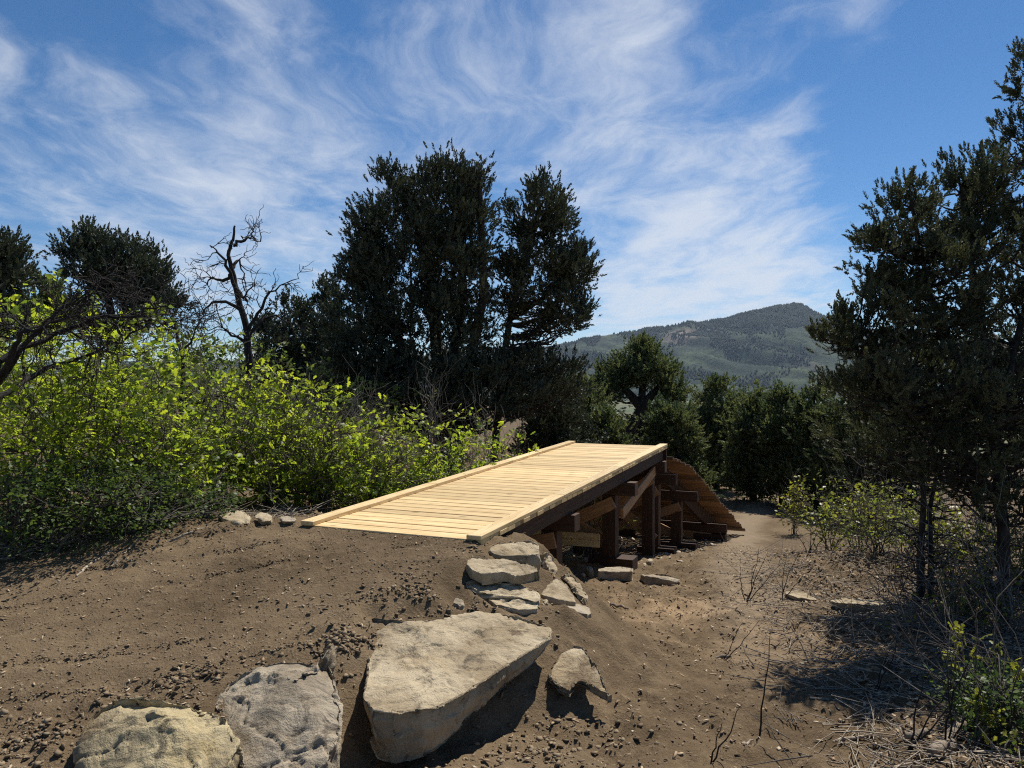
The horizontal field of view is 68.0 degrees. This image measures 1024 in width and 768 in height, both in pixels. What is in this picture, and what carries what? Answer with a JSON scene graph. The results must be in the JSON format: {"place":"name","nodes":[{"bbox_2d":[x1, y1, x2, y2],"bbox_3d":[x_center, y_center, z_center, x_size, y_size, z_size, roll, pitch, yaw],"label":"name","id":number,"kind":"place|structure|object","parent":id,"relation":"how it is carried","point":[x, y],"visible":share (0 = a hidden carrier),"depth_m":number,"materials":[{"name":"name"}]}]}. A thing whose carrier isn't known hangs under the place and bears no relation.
{"place":"outdoors","nodes":[
{"label":"outdoors","id":0,"kind":"place"},
{"bbox_2d":[0,373,1023,767],"bbox_3d":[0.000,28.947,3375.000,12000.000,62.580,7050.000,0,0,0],"label":"ground","id":1,"kind":"structure","parent":0,"point":[612,641],"depth_m":5.68,"materials":[{"name":"soil"}]},
{"bbox_2d":[0,224,48,410],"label":"juniper tree","id":2,"kind":"object","parent":1,"relation":"on","point":[15,272],"visible":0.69,"depth_m":20.89,"materials":[{"name":"green plant"}]},
{"bbox_2d":[10,269,85,366],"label":"pinyon tree","id":3,"kind":"object","parent":1,"relation":"on","point":[44,298],"visible":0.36,"depth_m":23.72,"materials":[{"name":"green plant"}]},
{"bbox_2d":[0,305,107,468],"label":"oak bush","id":4,"kind":"object","parent":1,"relation":"on","point":[14,310],"visible":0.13,"depth_m":9.28,"materials":[{"name":"green plant"}]},
{"bbox_2d":[0,435,118,561],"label":"shrub","id":5,"kind":"object","parent":1,"relation":"on","point":[6,538],"visible":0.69,"depth_m":6.75,"materials":[{"name":"green plant"}]},
{"bbox_2d":[0,269,164,482],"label":"oak bush","id":6,"kind":"object","parent":1,"relation":"on","point":[48,276],"visible":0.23,"depth_m":10.53,"materials":[{"name":"green plant"}]},
{"bbox_2d":[0,409,175,565],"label":"shrub","id":7,"kind":"object","parent":1,"relation":"on","point":[62,539],"visible":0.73,"depth_m":6.83,"materials":[{"name":"green plant"}]},
{"bbox_2d":[0,296,188,533],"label":"oak bush","id":8,"kind":"object","parent":1,"relation":"on","point":[34,420],"visible":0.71,"depth_m":7.37,"materials":[{"name":"green plant"}]},
{"bbox_2d":[6,295,202,472],"bbox_3d":[-6.157,0.046,11.467,2.556,2.823,2.561,0,0,40],"label":"oak bush","id":9,"kind":"object","parent":1,"relation":"on","point":[160,352],"visible":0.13,"depth_m":11.44,"materials":[{"name":"green plant"}]},
{"bbox_2d":[0,248,224,415],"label":"dead oak","id":10,"kind":"object","parent":1,"relation":"on","point":[11,356],"visible":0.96,"depth_m":7.12,"materials":[{"name":"brown wood"}]},
{"bbox_2d":[41,214,197,398],"bbox_3d":[-13.784,-2.721,26.994,5.515,6.869,4.047,0,0,0],"label":"juniper tree","id":11,"kind":"object","parent":1,"relation":"on","point":[88,245],"visible":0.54,"depth_m":26.26,"materials":[{"name":"green plant"}]},
{"bbox_2d":[0,285,254,509],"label":"oak bush","id":12,"kind":"object","parent":1,"relation":"on","point":[134,389],"visible":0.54,"depth_m":8.02,"materials":[{"name":"green plant"}]},
{"bbox_2d":[9,349,250,517],"bbox_3d":[-3.740,0.973,7.854,2.074,2.768,2.381,0,0,38],"label":"oak bush","id":13,"kind":"object","parent":1,"relation":"on","point":[189,448],"visible":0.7,"depth_m":7.80,"materials":[{"name":"green plant"}]},
{"bbox_2d":[47,297,220,431],"bbox_3d":[-8.225,-0.374,17.032,3.904,3.054,3.578,0,0,0],"label":"oak bush","id":14,"kind":"object","parent":1,"relation":"on","point":[139,338],"visible":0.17,"depth_m":16.77,"materials":[{"name":"green plant"}]},
{"bbox_2d":[55,446,246,544],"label":"shrub","id":15,"kind":"object","parent":1,"relation":"on","point":[152,506],"visible":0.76,"depth_m":7.19,"materials":[{"name":"green plant"}]},
{"bbox_2d":[72,696,242,767],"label":"boulder","id":16,"kind":"object","parent":1,"relation":"on","point":[138,732],"visible":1,"depth_m":3.76,"materials":[{"name":"stone"}]},
{"bbox_2d":[0,493,334,560],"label":"twig litter","id":17,"kind":"object","parent":1,"relation":"on","point":[251,513],"visible":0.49,"depth_m":7.43,"materials":[{"name":"wood"}]},
{"bbox_2d":[101,289,259,495],"bbox_3d":[-3.985,0.206,9.114,1.918,2.787,0.960,0,0,0],"label":"dead tree","id":18,"kind":"object","parent":1,"relation":"on","point":[187,345],"visible":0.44,"depth_m":9.19,"materials":[{"name":"plant"}]},
{"bbox_2d":[140,417,251,521],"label":"shrub","id":19,"kind":"object","parent":1,"relation":"on","point":[215,495],"visible":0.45,"depth_m":7.84,"materials":[{"name":"green plant"}]},
{"bbox_2d":[131,321,285,450],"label":"oak bush","id":20,"kind":"object","parent":1,"relation":"on","point":[208,351],"visible":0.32,"depth_m":13.44,"materials":[{"name":"green plant"}]},
{"bbox_2d":[0,525,439,737],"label":"soil clods","id":21,"kind":"object","parent":1,"relation":"on","point":[184,641],"visible":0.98,"depth_m":4.96,"materials":[{"name":"soil"}]},
{"bbox_2d":[147,317,301,425],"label":"oak bush","id":22,"kind":"object","parent":1,"relation":"on","point":[240,347],"visible":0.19,"depth_m":18.86,"materials":[{"name":"green plant"}]},
{"bbox_2d":[119,343,341,479],"bbox_3d":[-3.941,0.634,11.540,2.659,2.569,2.775,0,0,25],"label":"bare bush","id":23,"kind":"object","parent":1,"relation":"on","point":[252,412],"visible":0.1,"depth_m":11.34,"materials":[{"name":"plant"}]},
{"bbox_2d":[132,274,339,508],"bbox_3d":[-3.213,0.294,8.900,2.088,2.994,2.390,0,0,0],"label":"oak bush","id":24,"kind":"object","parent":1,"relation":"on","point":[244,438],"visible":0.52,"depth_m":8.88,"materials":[{"name":"green plant"}]},
{"bbox_2d":[179,205,312,454],"bbox_3d":[-4.884,-0.939,13.951,2.394,4.802,1.800,0,0,-16],"label":"dead tree","id":25,"kind":"object","parent":1,"relation":"on","point":[247,330],"visible":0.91,"depth_m":13.96,"materials":[{"name":"brown wood"}]},
{"bbox_2d":[234,307,281,407],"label":"juniper tree","id":26,"kind":"object","parent":1,"relation":"on","point":[260,329],"visible":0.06,"depth_m":25.80,"materials":[{"name":"green plant"}]},
{"bbox_2d":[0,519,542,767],"bbox_3d":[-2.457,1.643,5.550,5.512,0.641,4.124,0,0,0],"label":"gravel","id":27,"kind":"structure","parent":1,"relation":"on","point":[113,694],"depth_m":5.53,"materials":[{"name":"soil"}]},
{"bbox_2d":[204,382,340,513],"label":"oak bush","id":28,"kind":"object","parent":1,"relation":"on","point":[269,491],"visible":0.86,"depth_m":8.81,"materials":[{"name":"green plant"}]},
{"bbox_2d":[0,521,554,767],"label":"wood chips","id":29,"kind":"object","parent":1,"relation":"on","point":[153,687],"visible":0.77,"depth_m":5.45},
{"bbox_2d":[214,645,343,767],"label":"boulder","id":30,"kind":"object","parent":1,"relation":"on","point":[286,715],"visible":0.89,"depth_m":4.06,"materials":[{"name":"grey stone"}]},
{"bbox_2d":[252,285,310,413],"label":"juniper tree","id":31,"kind":"object","parent":1,"relation":"on","point":[277,331],"visible":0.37,"depth_m":23.73,"materials":[{"name":"green plant"}]},
{"bbox_2d":[200,349,368,505],"bbox_3d":[-3.080,0.589,9.739,2.731,2.080,1.544,0,0,27],"label":"oak bush","id":32,"kind":"object","parent":1,"relation":"on","point":[267,385],"visible":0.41,"depth_m":9.48,"materials":[{"name":"green plant"}]},
{"bbox_2d":[263,293,317,380],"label":"juniper tree","id":33,"kind":"object","parent":1,"relation":"on","point":[305,310],"visible":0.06,"depth_m":24.84,"materials":[{"name":"green plant"}]},
{"bbox_2d":[230,327,360,454],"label":"oak bush","id":34,"kind":"object","parent":1,"relation":"on","point":[302,346],"visible":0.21,"depth_m":14.05,"materials":[{"name":"green plant"}]},
{"bbox_2d":[228,362,403,512],"bbox_3d":[-2.318,0.791,9.354,2.021,2.117,2.400,0,0,40],"label":"oak bush","id":35,"kind":"object","parent":1,"relation":"on","point":[352,445],"visible":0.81,"depth_m":9.17,"materials":[{"name":"green plant"}]},
{"bbox_2d":[230,366,402,491],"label":"bare bush","id":36,"kind":"object","parent":1,"relation":"on","point":[375,402],"visible":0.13,"depth_m":12.21,"materials":[{"name":"plant"}]},
{"bbox_2d":[290,269,351,414],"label":"juniper tree","id":37,"kind":"object","parent":1,"relation":"on","point":[323,281],"visible":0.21,"depth_m":23.75,"materials":[{"name":"green plant"}]},
{"bbox_2d":[291,285,364,417],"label":"juniper tree","id":38,"kind":"object","parent":1,"relation":"on","point":[335,304],"visible":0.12,"depth_m":22.69,"materials":[{"name":"green plant"}]},
{"bbox_2d":[277,368,390,512],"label":"oak bush","id":39,"kind":"object","parent":1,"relation":"on","point":[324,479],"visible":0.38,"depth_m":9.25,"materials":[{"name":"green plant"}]},
{"bbox_2d":[0,539,681,767],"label":"soil clods","id":40,"kind":"object","parent":1,"relation":"on","point":[185,679],"visible":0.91,"depth_m":4.55,"materials":[{"name":"soil"}]},
{"bbox_2d":[266,375,439,511],"bbox_3d":[-2.152,1.338,10.201,2.220,2.934,2.392,0,0,0],"label":"oak bush","id":41,"kind":"object","parent":1,"relation":"on","point":[382,425],"visible":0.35,"depth_m":10.13,"materials":[{"name":"green plant"}]},
{"bbox_2d":[292,362,422,472],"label":"oak bush","id":42,"kind":"object","parent":1,"relation":"on","point":[360,387],"visible":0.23,"depth_m":14.54,"materials":[{"name":"green plant"}]},
{"bbox_2d":[331,355,437,510],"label":"oak bush","id":43,"kind":"object","parent":1,"relation":"on","point":[367,495],"visible":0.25,"depth_m":9.97,"materials":[{"name":"green plant"}]},
{"bbox_2d":[324,370,457,498],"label":"bush","id":44,"kind":"object","parent":1,"relation":"on","point":[367,464],"visible":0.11,"depth_m":12.61,"materials":[{"name":"plant"}]},
{"bbox_2d":[358,345,474,489],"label":"bare bush","id":45,"kind":"object","parent":1,"relation":"on","point":[431,414],"visible":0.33,"depth_m":13.13,"materials":[{"name":"plant"}]},
{"bbox_2d":[364,404,485,490],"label":"oak bush","id":46,"kind":"object","parent":1,"relation":"on","point":[454,469],"visible":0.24,"depth_m":10.91,"materials":[{"name":"green plant"}]},
{"bbox_2d":[390,419,468,493],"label":"oak bush","id":47,"kind":"object","parent":1,"relation":"on","point":[431,467],"visible":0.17,"depth_m":10.75,"materials":[{"name":"green plant"}]},
{"bbox_2d":[303,138,560,477],"bbox_3d":[-1.675,-1.269,16.639,5.272,8.162,3.974,0,0,29],"label":"juniper tree","id":48,"kind":"object","parent":1,"relation":"on","point":[435,232],"visible":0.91,"depth_m":16.27,"materials":[{"name":"green plant"}]},
{"bbox_2d":[363,611,552,763],"bbox_3d":[-0.379,1.864,4.835,1.339,0.463,1.386,0,0,0],"label":"boulder","id":49,"kind":"object","parent":1,"relation":"on","point":[430,686],"visible":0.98,"depth_m":4.70,"materials":[{"name":"stone"}]},
{"bbox_2d":[424,407,512,478],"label":"oak bush","id":50,"kind":"object","parent":1,"relation":"on","point":[463,442],"visible":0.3,"depth_m":11.98,"materials":[{"name":"green plant"}]},
{"bbox_2d":[301,441,667,569],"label":"wooden ramp","id":51,"kind":"structure","parent":1,"relation":"on","point":[544,495],"depth_m":9.50,"materials":[{"name":"brown wood"}]},
{"bbox_2d":[442,372,542,467],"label":"bare bush","id":52,"kind":"object","parent":1,"relation":"on","point":[485,438],"visible":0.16,"depth_m":13.73,"materials":[{"name":"plant"}]},
{"bbox_2d":[476,405,539,463],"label":"oak bush","id":53,"kind":"object","parent":1,"relation":"on","point":[536,448],"visible":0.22,"depth_m":12.90,"materials":[{"name":"green plant"}]},
{"bbox_2d":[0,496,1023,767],"bbox_3d":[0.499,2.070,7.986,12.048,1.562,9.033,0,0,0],"label":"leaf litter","id":54,"kind":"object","parent":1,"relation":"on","point":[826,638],"visible":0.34,"depth_m":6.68,"materials":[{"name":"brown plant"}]},
{"bbox_2d":[0,524,1023,767],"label":"soil clods","id":55,"kind":"object","parent":1,"relation":"on","point":[281,654],"visible":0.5,"depth_m":5.06,"materials":[{"name":"soil"}]},
{"bbox_2d":[488,598,538,614],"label":"stone","id":56,"kind":"object","parent":1,"relation":"on","point":[521,606],"visible":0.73,"depth_m":5.78,"materials":[{"name":"stone"}]},
{"bbox_2d":[465,580,540,606],"bbox_3d":[-0.071,1.661,5.972,0.594,0.239,0.311,0,0,0],"label":"stone","id":57,"kind":"object","parent":56,"relation":"on","point":[510,591],"visible":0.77,"depth_m":5.94,"materials":[{"name":"stone"}]},
{"bbox_2d":[466,556,539,584],"bbox_3d":[-0.071,1.508,6.125,0.610,0.200,0.311,0,0,-9],"label":"stone","id":58,"kind":"object","parent":57,"relation":"on","point":[482,571],"visible":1,"depth_m":6.08,"materials":[{"name":"stone"}]},
{"bbox_2d":[488,541,540,569],"bbox_3d":[0.019,1.518,6.599,0.498,0.240,0.304,0,0,-16],"label":"stone","id":59,"kind":"object","parent":1,"relation":"on","point":[527,552],"visible":0.58,"depth_m":6.55,"materials":[{"name":"stone"}]},
{"bbox_2d":[481,161,606,461],"bbox_3d":[0.432,-1.132,17.601,3.521,7.840,2.787,0,0,0],"label":"juniper tree","id":60,"kind":"object","parent":1,"relation":"on","point":[567,267],"visible":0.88,"depth_m":17.17,"materials":[{"name":"green plant"}]},
{"bbox_2d":[501,392,598,458],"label":"juniper tree","id":61,"kind":"object","parent":1,"relation":"on","point":[553,428],"visible":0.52,"depth_m":19.58,"materials":[{"name":"green plant"}]},
{"bbox_2d":[541,578,575,605],"bbox_3d":[0.385,1.802,6.441,0.293,0.212,0.378,0,0,0],"label":"stone","id":62,"kind":"object","parent":1,"relation":"on","point":[556,591],"visible":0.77,"depth_m":6.36,"materials":[{"name":"stone"}]},
{"bbox_2d":[534,392,611,443],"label":"juniper tree","id":63,"kind":"object","parent":1,"relation":"on","point":[586,426],"visible":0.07,"depth_m":21.66,"materials":[{"name":"green plant"}]},
{"bbox_2d":[560,571,587,604],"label":"stone","id":64,"kind":"object","parent":1,"relation":"on","point":[577,589],"visible":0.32,"depth_m":6.74,"materials":[{"name":"stone"}]},
{"bbox_2d":[547,646,611,703],"bbox_3d":[0.448,2.005,5.268,0.417,0.186,0.580,0,0,0],"label":"boulder","id":65,"kind":"object","parent":1,"relation":"on","point":[572,667],"visible":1,"depth_m":5.21,"materials":[{"name":"stone"}]},
{"bbox_2d":[569,371,617,417],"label":"juniper tree","id":66,"kind":"object","parent":1,"relation":"on","point":[601,397],"visible":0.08,"depth_m":26.67,"materials":[{"name":"green plant"}]},
{"bbox_2d":[583,401,637,444],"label":"juniper tree","id":67,"kind":"object","parent":1,"relation":"on","point":[603,418],"visible":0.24,"depth_m":23.58,"materials":[{"name":"green plant"}]},
{"bbox_2d":[597,567,632,580],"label":"stone","id":68,"kind":"object","parent":1,"relation":"on","point":[617,573],"visible":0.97,"depth_m":10.13,"materials":[{"name":"grey stone"}]},
{"bbox_2d":[587,330,699,444],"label":"pinyon tree","id":69,"kind":"object","parent":1,"relation":"on","point":[641,365],"visible":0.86,"depth_m":29.62,"materials":[{"name":"green plant"}]},
{"bbox_2d":[562,534,734,566],"bbox_3d":[2.513,3.224,15.439,3.102,0.999,7.571,0,0,23],"label":"rubble","id":70,"kind":"object","parent":1,"relation":"on","point":[649,561],"visible":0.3,"depth_m":14.39,"materials":[{"name":"grey stone"}]},
{"bbox_2d":[571,457,744,553],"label":"landing ramp","id":71,"kind":"structure","parent":1,"relation":"on","point":[688,504],"depth_m":15.51,"materials":[{"name":"brown wood"}]},
{"bbox_2d":[640,574,679,585],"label":"stone","id":72,"kind":"object","parent":1,"relation":"on","point":[659,579],"visible":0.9,"depth_m":10.04,"materials":[{"name":"grey stone"}]},
{"bbox_2d":[632,389,726,497],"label":"pinyon tree","id":73,"kind":"object","parent":1,"relation":"on","point":[672,425],"visible":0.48,"depth_m":24.07,"materials":[{"name":"green plant"}]},
{"bbox_2d":[687,371,745,492],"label":"juniper tree","id":74,"kind":"object","parent":1,"relation":"on","point":[715,384],"visible":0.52,"depth_m":28.54,"materials":[{"name":"green plant"}]},
{"bbox_2d":[424,545,1023,767],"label":"wood chips","id":75,"kind":"object","parent":1,"relation":"on","point":[676,753],"visible":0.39,"depth_m":6.68,"materials":[{"name":"wood"}]},
{"bbox_2d":[709,378,779,504],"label":"juniper tree","id":76,"kind":"object","parent":1,"relation":"on","point":[737,458],"visible":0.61,"depth_m":25.58,"materials":[{"name":"green plant"}]},
{"bbox_2d":[743,378,822,507],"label":"juniper tree","id":77,"kind":"object","parent":1,"relation":"on","point":[767,440],"visible":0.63,"depth_m":24.61,"materials":[{"name":"green plant"}]},
{"bbox_2d":[771,455,814,533],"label":"oak sapling","id":78,"kind":"object","parent":1,"relation":"on","point":[794,490],"visible":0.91,"depth_m":18.46,"materials":[{"name":"green plant"}]},
{"bbox_2d":[776,379,851,508],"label":"juniper tree","id":79,"kind":"object","parent":1,"relation":"on","point":[802,435],"visible":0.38,"depth_m":23.65,"materials":[{"name":"green plant"}]},
{"bbox_2d":[766,462,892,551],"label":"oak sapling","id":80,"kind":"object","parent":1,"relation":"on","point":[819,523],"visible":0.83,"depth_m":11.50,"materials":[{"name":"green plant"}]},
{"bbox_2d":[795,382,908,516],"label":"juniper tree","id":81,"kind":"object","parent":1,"relation":"on","point":[826,413],"visible":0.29,"depth_m":21.87,"materials":[{"name":"green plant"}]},
{"bbox_2d":[830,597,885,613],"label":"stone","id":82,"kind":"object","parent":1,"relation":"on","point":[859,608],"visible":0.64,"depth_m":7.95,"materials":[{"name":"stone"}]},
{"bbox_2d":[694,513,1023,767],"bbox_3d":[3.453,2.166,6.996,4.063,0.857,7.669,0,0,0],"label":"twig litter","id":83,"kind":"object","parent":1,"relation":"on","point":[967,751],"visible":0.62,"depth_m":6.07,"materials":[{"name":"wood"}]},
{"bbox_2d":[805,465,913,548],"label":"oak sapling","id":84,"kind":"object","parent":1,"relation":"on","point":[842,501],"visible":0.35,"depth_m":11.96,"materials":[{"name":"green plant"}]},
{"bbox_2d":[803,442,926,553],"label":"oak sapling","id":85,"kind":"object","parent":1,"relation":"on","point":[861,516],"visible":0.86,"depth_m":10.33,"materials":[{"name":"green plant"}]},
{"bbox_2d":[772,487,1023,648],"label":"bare bush","id":86,"kind":"object","parent":1,"relation":"on","point":[921,623],"visible":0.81,"depth_m":6.93,"materials":[{"name":"brown wood"}]},
{"bbox_2d":[833,400,962,529],"bbox_3d":[10.013,1.945,19.992,3.168,4.152,2.830,0,0,0],"label":"juniper tree","id":87,"kind":"object","parent":1,"relation":"on","point":[878,479],"visible":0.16,"depth_m":19.61,"materials":[{"name":"green plant"}]},
{"bbox_2d":[804,36,1023,616],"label":"juniper tree","id":88,"kind":"object","parent":1,"relation":"on","point":[876,375],"visible":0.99,"depth_m":7.32,"materials":[{"name":"green plant"}]},
{"bbox_2d":[808,311,1020,604],"bbox_3d":[4.488,0.916,8.521,2.507,3.637,1.916,0,0,-43],"label":"juniper tree","id":89,"kind":"object","parent":1,"relation":"on","point":[864,417],"visible":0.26,"depth_m":8.30,"materials":[{"name":"green plant"}]},
{"bbox_2d":[854,460,980,555],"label":"oak sapling","id":90,"kind":"object","parent":1,"relation":"on","point":[899,505],"visible":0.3,"depth_m":10.99,"materials":[{"name":"green plant"}]},
{"bbox_2d":[835,493,1023,632],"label":"bush","id":91,"kind":"object","parent":1,"relation":"on","point":[983,613],"visible":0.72,"depth_m":6.82,"materials":[{"name":"brown plant"}]},
{"bbox_2d":[855,475,1016,577],"bbox_3d":[5.112,1.609,9.228,1.489,1.582,2.191,0,0,-45],"label":"oak sapling","id":92,"kind":"object","parent":1,"relation":"on","point":[943,522],"visible":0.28,"depth_m":9.21,"materials":[{"name":"green plant"}]},
{"bbox_2d":[908,667,967,752],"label":"bare sapling","id":93,"kind":"object","parent":1,"relation":"on","point":[919,738],"visible":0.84,"depth_m":4.45,"materials":[{"name":"plant"}]},
{"bbox_2d":[854,522,1023,720],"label":"shrub","id":94,"kind":"object","parent":1,"relation":"on","point":[961,683],"visible":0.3,"depth_m":4.94,"materials":[{"name":"brown plant"}]},
{"bbox_2d":[858,583,1023,758],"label":"shrub","id":95,"kind":"object","parent":1,"relation":"on","point":[1013,713],"visible":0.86,"depth_m":4.52,"materials":[{"name":"brown plant"}]},
{"bbox_2d":[927,715,972,755],"bbox_3d":[2.658,2.103,4.562,0.117,0.126,0.852,0,0,44],"label":"stone","id":96,"kind":"object","parent":1,"relation":"on","point":[944,744],"visible":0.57,"depth_m":4.40,"materials":[{"name":"stone"}]},
{"bbox_2d":[877,466,1023,636],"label":"bare bush","id":97,"kind":"object","parent":1,"relation":"on","point":[1012,602],"visible":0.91,"depth_m":6.76,"materials":[{"name":"brown wood"}]},
{"bbox_2d":[898,454,1023,585],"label":"oak sapling","id":98,"kind":"object","parent":1,"relation":"on","point":[973,544],"visible":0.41,"depth_m":8.54,"materials":[{"name":"green plant"}]},
{"bbox_2d":[944,648,990,738],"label":"bare sapling","id":99,"kind":"object","parent":1,"relation":"on","point":[951,727],"visible":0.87,"depth_m":4.49,"materials":[{"name":"plant"}]},
{"bbox_2d":[912,441,1023,589],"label":"oak sapling","id":100,"kind":"object","parent":1,"relation":"on","point":[1019,578],"visible":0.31,"depth_m":8.44,"materials":[{"name":"green plant"}]},
{"bbox_2d":[942,621,993,715],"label":"oak sprig","id":101,"kind":"object","parent":1,"relation":"on","point":[958,631],"visible":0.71,"depth_m":4.97,"materials":[{"name":"green plant"}]},
{"bbox_2d":[962,687,1006,743],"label":"oak sprig","id":102,"kind":"object","parent":1,"relation":"on","point":[989,723],"visible":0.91,"depth_m":4.48,"materials":[{"name":"green plant"}]},
{"bbox_2d":[958,239,1023,560],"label":"juniper tree","id":103,"kind":"object","parent":1,"relation":"on","point":[1010,282],"visible":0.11,"depth_m":9.67,"materials":[{"name":"green plant"}]},
{"bbox_2d":[0,0,1023,362],"label":"sky","id":104,"kind":"structure","parent":0,"point":[718,156],"materials":[{"name":"blue"}]},
{"bbox_2d":[36,305,1022,401],"bbox_3d":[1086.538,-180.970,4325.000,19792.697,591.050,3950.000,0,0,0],"label":"mountain","id":105,"kind":"structure","parent":0,"point":[696,352],"depth_m":3717.11,"materials":[{"name":"plant"}]},
{"bbox_2d":[479,302,983,396],"bbox_3d":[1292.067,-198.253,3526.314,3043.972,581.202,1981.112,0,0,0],"label":"mountain forest","id":106,"kind":"object","parent":105,"relation":"on","point":[780,318],"visible":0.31,"depth_m":4214.73,"materials":[{"name":"plant"}]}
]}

